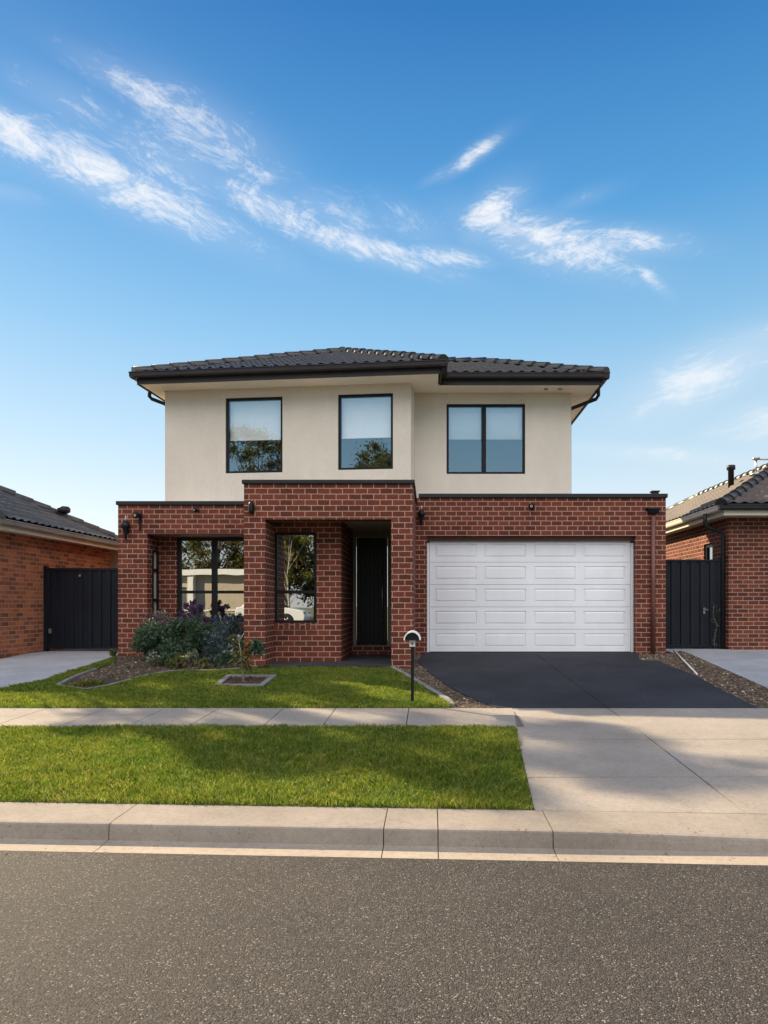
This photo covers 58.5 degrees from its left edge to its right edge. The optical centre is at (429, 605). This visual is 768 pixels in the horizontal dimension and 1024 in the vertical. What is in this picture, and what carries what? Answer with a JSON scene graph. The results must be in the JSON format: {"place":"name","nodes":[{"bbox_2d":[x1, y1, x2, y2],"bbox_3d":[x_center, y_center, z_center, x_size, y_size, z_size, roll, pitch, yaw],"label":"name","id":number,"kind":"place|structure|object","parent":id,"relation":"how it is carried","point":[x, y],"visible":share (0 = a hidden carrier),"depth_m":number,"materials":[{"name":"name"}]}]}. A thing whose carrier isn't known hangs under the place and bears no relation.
{"place":"outdoors","nodes":[
{"label":"outdoors","id":0,"kind":"place"},
{"bbox_2d":[0,649,117,687],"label":"path","id":1,"kind":"structure","parent":0,"point":[27,667],"depth_m":12.12,"materials":[{"name":"concrete"}]},
{"bbox_2d":[108,647,117,655],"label":"weed","id":2,"kind":"object","parent":1,"relation":"on","point":[112,652],"visible":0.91,"depth_m":13.20,"materials":[{"name":"green plant"}]},
{"bbox_2d":[0,656,453,708],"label":"front lawn","id":3,"kind":"structure","parent":0,"point":[229,697],"depth_m":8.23,"materials":[{"name":"green plant"}]},
{"bbox_2d":[56,668,241,688],"bbox_3d":[-4.361,1.117,10.387,2.494,0.180,2.142,0,0,0],"label":"bed edging","id":4,"kind":"object","parent":3,"relation":"on","point":[67,680],"visible":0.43,"depth_m":10.56,"materials":[{"name":"concrete"}]},
{"bbox_2d":[65,654,241,687],"bbox_3d":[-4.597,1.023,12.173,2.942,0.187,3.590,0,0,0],"label":"bed mulch","id":5,"kind":"object","parent":3,"relation":"on","point":[137,670],"visible":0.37,"depth_m":11.53,"materials":[{"name":"wood"}]},
{"bbox_2d":[68,682,83,686],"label":"weed","id":6,"kind":"object","parent":5,"relation":"on","point":[80,684],"visible":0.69,"depth_m":9.71,"materials":[{"name":"green plant"}]},
{"bbox_2d":[81,678,105,685],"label":"weed","id":7,"kind":"object","parent":5,"relation":"on","point":[91,683],"visible":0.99,"depth_m":9.84,"materials":[{"name":"green plant"}]},
{"bbox_2d":[127,617,173,658],"bbox_3d":[-5.042,0.611,12.580,0.878,0.811,0.852,0,0,-40],"label":"shrub","id":8,"kind":"object","parent":5,"relation":"on","point":[147,639],"visible":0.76,"depth_m":12.36,"materials":[{"name":"green plant"}]},
{"bbox_2d":[144,650,163,666],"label":"ground plant","id":9,"kind":"object","parent":5,"relation":"on","point":[151,662],"visible":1,"depth_m":11.74,"materials":[{"name":"green plant"}]},
{"bbox_2d":[138,609,176,655],"bbox_3d":[-5.122,0.520,13.038,0.958,0.946,0.870,0,0,0],"label":"shrub","id":10,"kind":"object","parent":5,"relation":"on","point":[164,615],"visible":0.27,"depth_m":13.11,"materials":[{"name":"grey plant"}]},
{"bbox_2d":[157,652,173,665],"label":"ground plant","id":11,"kind":"object","parent":5,"relation":"on","point":[164,656],"visible":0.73,"depth_m":11.82,"materials":[{"name":"green plant"}]},
{"bbox_2d":[164,651,186,668],"bbox_3d":[-4.308,0.917,11.564,0.311,0.303,0.362,0,0,-44],"label":"ground plant","id":12,"kind":"object","parent":5,"relation":"on","point":[178,660],"visible":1,"depth_m":11.54,"materials":[{"name":"green plant"}]},
{"bbox_2d":[157,613,210,660],"bbox_3d":[-4.487,0.578,12.473,0.992,0.886,0.921,0,0,0],"label":"shrub","id":13,"kind":"object","parent":5,"relation":"on","point":[179,629],"visible":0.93,"depth_m":12.36,"materials":[{"name":"green plant"}]},
{"bbox_2d":[181,649,200,666],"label":"ground plant","id":14,"kind":"object","parent":5,"relation":"on","point":[193,656],"visible":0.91,"depth_m":11.72,"materials":[{"name":"green plant"}]},
{"bbox_2d":[174,599,208,637],"bbox_3d":[-4.589,0.417,13.197,0.823,1.134,0.830,0,0,-10],"label":"lavender","id":15,"kind":"object","parent":5,"relation":"on","point":[192,608],"visible":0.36,"depth_m":13.14,"materials":[{"name":"purple plant"}]},
{"bbox_2d":[194,657,208,669],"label":"ground plant","id":16,"kind":"object","parent":5,"relation":"on","point":[203,661],"visible":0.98,"depth_m":11.42,"materials":[{"name":"green plant"}]},
{"bbox_2d":[185,620,220,657],"bbox_3d":[-4.168,0.631,12.765,0.868,0.754,0.648,0,0,0],"label":"shrub","id":17,"kind":"object","parent":5,"relation":"on","point":[209,628],"visible":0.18,"depth_m":12.68,"materials":[{"name":"green plant"}]},
{"bbox_2d":[207,653,219,666],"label":"ground plant","id":18,"kind":"object","parent":5,"relation":"on","point":[211,658],"visible":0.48,"depth_m":11.70,"materials":[{"name":"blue plant"}]},
{"bbox_2d":[208,615,232,626],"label":"lavender","id":19,"kind":"object","parent":5,"relation":"on","point":[215,618],"visible":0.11,"depth_m":13.23,"materials":[{"name":"purple plant"}]},
{"bbox_2d":[201,612,243,661],"bbox_3d":[-3.651,0.578,12.245,0.874,0.957,0.819,0,0,-40],"label":"shrub","id":20,"kind":"object","parent":5,"relation":"on","point":[219,638],"visible":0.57,"depth_m":12.12,"materials":[{"name":"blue plant"}]},
{"bbox_2d":[213,650,232,668],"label":"ground plant","id":21,"kind":"object","parent":5,"relation":"on","point":[220,659],"visible":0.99,"depth_m":11.45,"materials":[{"name":"green plant"}]},
{"bbox_2d":[214,674,276,686],"bbox_3d":[-2.731,1.125,10.069,0.805,0.137,0.956,0,0,0],"label":"tree surround","id":22,"kind":"object","parent":3,"relation":"on","point":[263,683],"visible":0.5,"depth_m":10.19,"materials":[{"name":"concrete"}]},
{"bbox_2d":[223,676,267,683],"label":"sapling mulch","id":23,"kind":"object","parent":3,"relation":"on","point":[249,678],"visible":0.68,"depth_m":10.12,"materials":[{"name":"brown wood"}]},
{"bbox_2d":[227,634,265,681],"bbox_3d":[-2.705,0.772,10.069,0.574,0.762,0.310,0,0,0],"label":"sapling","id":24,"kind":"object","parent":23,"relation":"on","point":[255,646],"visible":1,"depth_m":10.02,"materials":[{"name":"green plant"}]},
{"bbox_2d":[256,664,271,667],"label":"ground plant","id":25,"kind":"object","parent":3,"relation":"on","point":[262,666],"visible":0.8,"depth_m":11.37,"materials":[{"name":"green plant"}]},
{"bbox_2d":[404,630,420,703],"bbox_3d":[-0.217,0.804,8.430,0.208,0.994,0.320,0,0,0],"label":"letterbox","id":26,"kind":"object","parent":3,"relation":"on","point":[412,636],"visible":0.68,"depth_m":8.40,"materials":[{"name":"black metal"}]},
{"bbox_2d":[390,666,454,706],"bbox_3d":[-0.214,1.131,10.068,0.124,0.257,3.750,0,0,-16],"label":"lawn edging","id":27,"kind":"object","parent":3,"relation":"on","point":[438,693],"visible":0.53,"depth_m":9.27,"materials":[{"name":"concrete"}]},
{"bbox_2d":[0,708,524,729],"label":"footpath","id":28,"kind":"structure","parent":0,"point":[502,717],"depth_m":7.61,"materials":[{"name":"concrete"}]},
{"bbox_2d":[0,723,533,815],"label":"verge lawn","id":29,"kind":"structure","parent":0,"point":[257,804],"depth_m":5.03,"materials":[{"name":"green plant"}]},
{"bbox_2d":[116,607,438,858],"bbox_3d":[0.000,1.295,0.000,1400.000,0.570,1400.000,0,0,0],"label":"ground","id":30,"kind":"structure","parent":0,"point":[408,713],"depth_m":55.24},
{"bbox_2d":[0,485,117,658],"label":"house","id":31,"kind":"structure","parent":30,"relation":"on","point":[36,536],"depth_m":13.90,"materials":[{"name":"orange brick"}]},
{"bbox_2d":[0,802,767,855],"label":"kerb","id":32,"kind":"structure","parent":30,"relation":"on","point":[670,831],"depth_m":4.36,"materials":[{"name":"concrete"}]},
{"bbox_2d":[0,838,767,865],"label":"gutter channel","id":33,"kind":"object","parent":30,"relation":"on","point":[422,852],"visible":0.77,"depth_m":4.16,"materials":[{"name":"concrete"}]},
{"bbox_2d":[5,828,723,854],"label":"leaf litter","id":34,"kind":"object","parent":33,"relation":"on","point":[466,851],"visible":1,"depth_m":4.17,"materials":[{"name":"brown plant"}]},
{"bbox_2d":[116,347,667,667],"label":"house","id":35,"kind":"structure","parent":30,"relation":"on","point":[293,480],"depth_m":13.90,"materials":[{"name":"red brick"}]},
{"bbox_2d":[43,566,117,650],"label":"side gate","id":36,"kind":"structure","parent":35,"relation":"attached to","point":[80,608],"depth_m":14.23,"materials":[{"name":"black metal"}]},
{"bbox_2d":[152,550,158,617],"bbox_3d":[-5.560,-0.440,13.770,0.070,1.360,0.260,0,0,0],"label":"window","id":37,"kind":"structure","parent":35,"relation":"in","point":[155,554],"depth_m":13.83,"materials":[{"name":"clear glass"}]},
{"bbox_2d":[178,537,243,621],"bbox_3d":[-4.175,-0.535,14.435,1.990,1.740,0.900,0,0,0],"label":"window","id":38,"kind":"structure","parent":35,"relation":"in","point":[210,569],"depth_m":14.02,"materials":[{"name":"clear glass"}]},
{"bbox_2d":[226,397,281,472],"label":"window","id":39,"kind":"structure","parent":35,"relation":"in","point":[253,425],"depth_m":14.84,"materials":[{"name":"clear glass"}]},
{"bbox_2d":[275,532,315,622],"bbox_3d":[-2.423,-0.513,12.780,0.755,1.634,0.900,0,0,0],"label":"window","id":40,"kind":"structure","parent":35,"relation":"in","point":[295,552],"depth_m":12.36,"materials":[{"name":"clear glass"}]},
{"bbox_2d":[338,393,392,469],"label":"window","id":41,"kind":"structure","parent":35,"relation":"in","point":[365,421],"depth_m":14.59,"materials":[{"name":"clear glass"}]},
{"bbox_2d":[357,538,386,644],"bbox_3d":[-1.210,-0.307,14.209,0.640,2.235,0.122,0,0,0],"label":"front door","id":42,"kind":"structure","parent":35,"relation":"in","point":[371,552],"depth_m":14.22,"materials":[{"name":"black paint"}]},
{"bbox_2d":[447,404,524,473],"bbox_3d":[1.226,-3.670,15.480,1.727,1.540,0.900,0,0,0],"label":"window","id":43,"kind":"structure","parent":35,"relation":"in","point":[482,438],"depth_m":15.14,"materials":[{"name":"clear glass"}]},
{"bbox_2d":[427,536,633,651],"bbox_3d":[2.035,-0.230,13.895,4.190,2.357,0.110,0,0,0],"label":"garage door","id":44,"kind":"structure","parent":35,"relation":"in","point":[463,618],"depth_m":13.90,"materials":[{"name":"paint"}]},
{"bbox_2d":[666,557,720,648],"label":"side gate","id":45,"kind":"structure","parent":35,"relation":"attached to","point":[693,592],"depth_m":14.98,"materials":[{"name":"black metal"}]},
{"bbox_2d":[710,606,720,648],"bbox_3d":[6.214,0.437,14.883,0.226,1.009,0.178,0,0,0],"label":"vine","id":46,"kind":"object","parent":45,"relation":"attached to","point":[716,625],"visible":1,"depth_m":14.89,"materials":[{"name":"green plant"}]},
{"bbox_2d":[666,457,767,649],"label":"house","id":47,"kind":"structure","parent":30,"relation":"on","point":[726,521],"depth_m":14.80,"materials":[{"name":"red brick"}]},
{"bbox_2d":[705,543,711,558],"bbox_3d":[6.545,-0.725,15.900,0.070,1.450,0.500,0,0,0],"label":"window","id":48,"kind":"structure","parent":47,"relation":"in","point":[708,547],"depth_m":16.02,"materials":[{"name":"clear glass"}]},
{"bbox_2d":[0,851,767,1023],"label":"road","id":49,"kind":"structure","parent":0,"point":[111,938],"depth_m":3.04,"materials":[{"name":"grey asphalt"}]},
{"bbox_2d":[0,0,767,606],"label":"sky","id":50,"kind":"structure","parent":0,"point":[567,182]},
{"bbox_2d":[398,654,493,707],"bbox_3d":[-0.062,1.111,10.793,0.936,0.297,5.602,0,0,-11],"label":"garden strip","id":51,"kind":"object","parent":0,"point":[449,689],"visible":0.26,"depth_m":9.43,"materials":[{"name":"gravel"}]},
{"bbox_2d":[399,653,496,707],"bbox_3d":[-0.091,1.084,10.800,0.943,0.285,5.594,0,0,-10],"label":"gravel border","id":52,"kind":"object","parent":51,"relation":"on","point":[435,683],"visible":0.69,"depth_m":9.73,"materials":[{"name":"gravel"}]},
{"bbox_2d":[417,652,757,707],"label":"driveway","id":53,"kind":"structure","parent":0,"point":[584,680],"depth_m":10.12,"materials":[{"name":"black asphalt"}]},
{"bbox_2d":[513,708,767,813],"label":"driveway crossover","id":54,"kind":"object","parent":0,"point":[693,760],"visible":0.8,"depth_m":5.86,"materials":[{"name":"concrete"}]},
{"bbox_2d":[638,651,767,707],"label":"gravel strip","id":55,"kind":"object","parent":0,"point":[740,681],"visible":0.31,"depth_m":10.40,"materials":[{"name":"gravel"}]},
{"bbox_2d":[673,650,697,674],"bbox_3d":[4.623,0.996,12.463,0.040,0.174,3.614,0,0,14],"label":"pipe","id":56,"kind":"object","parent":55,"relation":"on","point":[692,669],"visible":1,"depth_m":11.74,"materials":[{"name":"white plastic"}]},
{"bbox_2d":[666,647,767,688],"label":"path","id":57,"kind":"structure","parent":0,"point":[750,665],"depth_m":12.68,"materials":[{"name":"concrete"}]}
]}

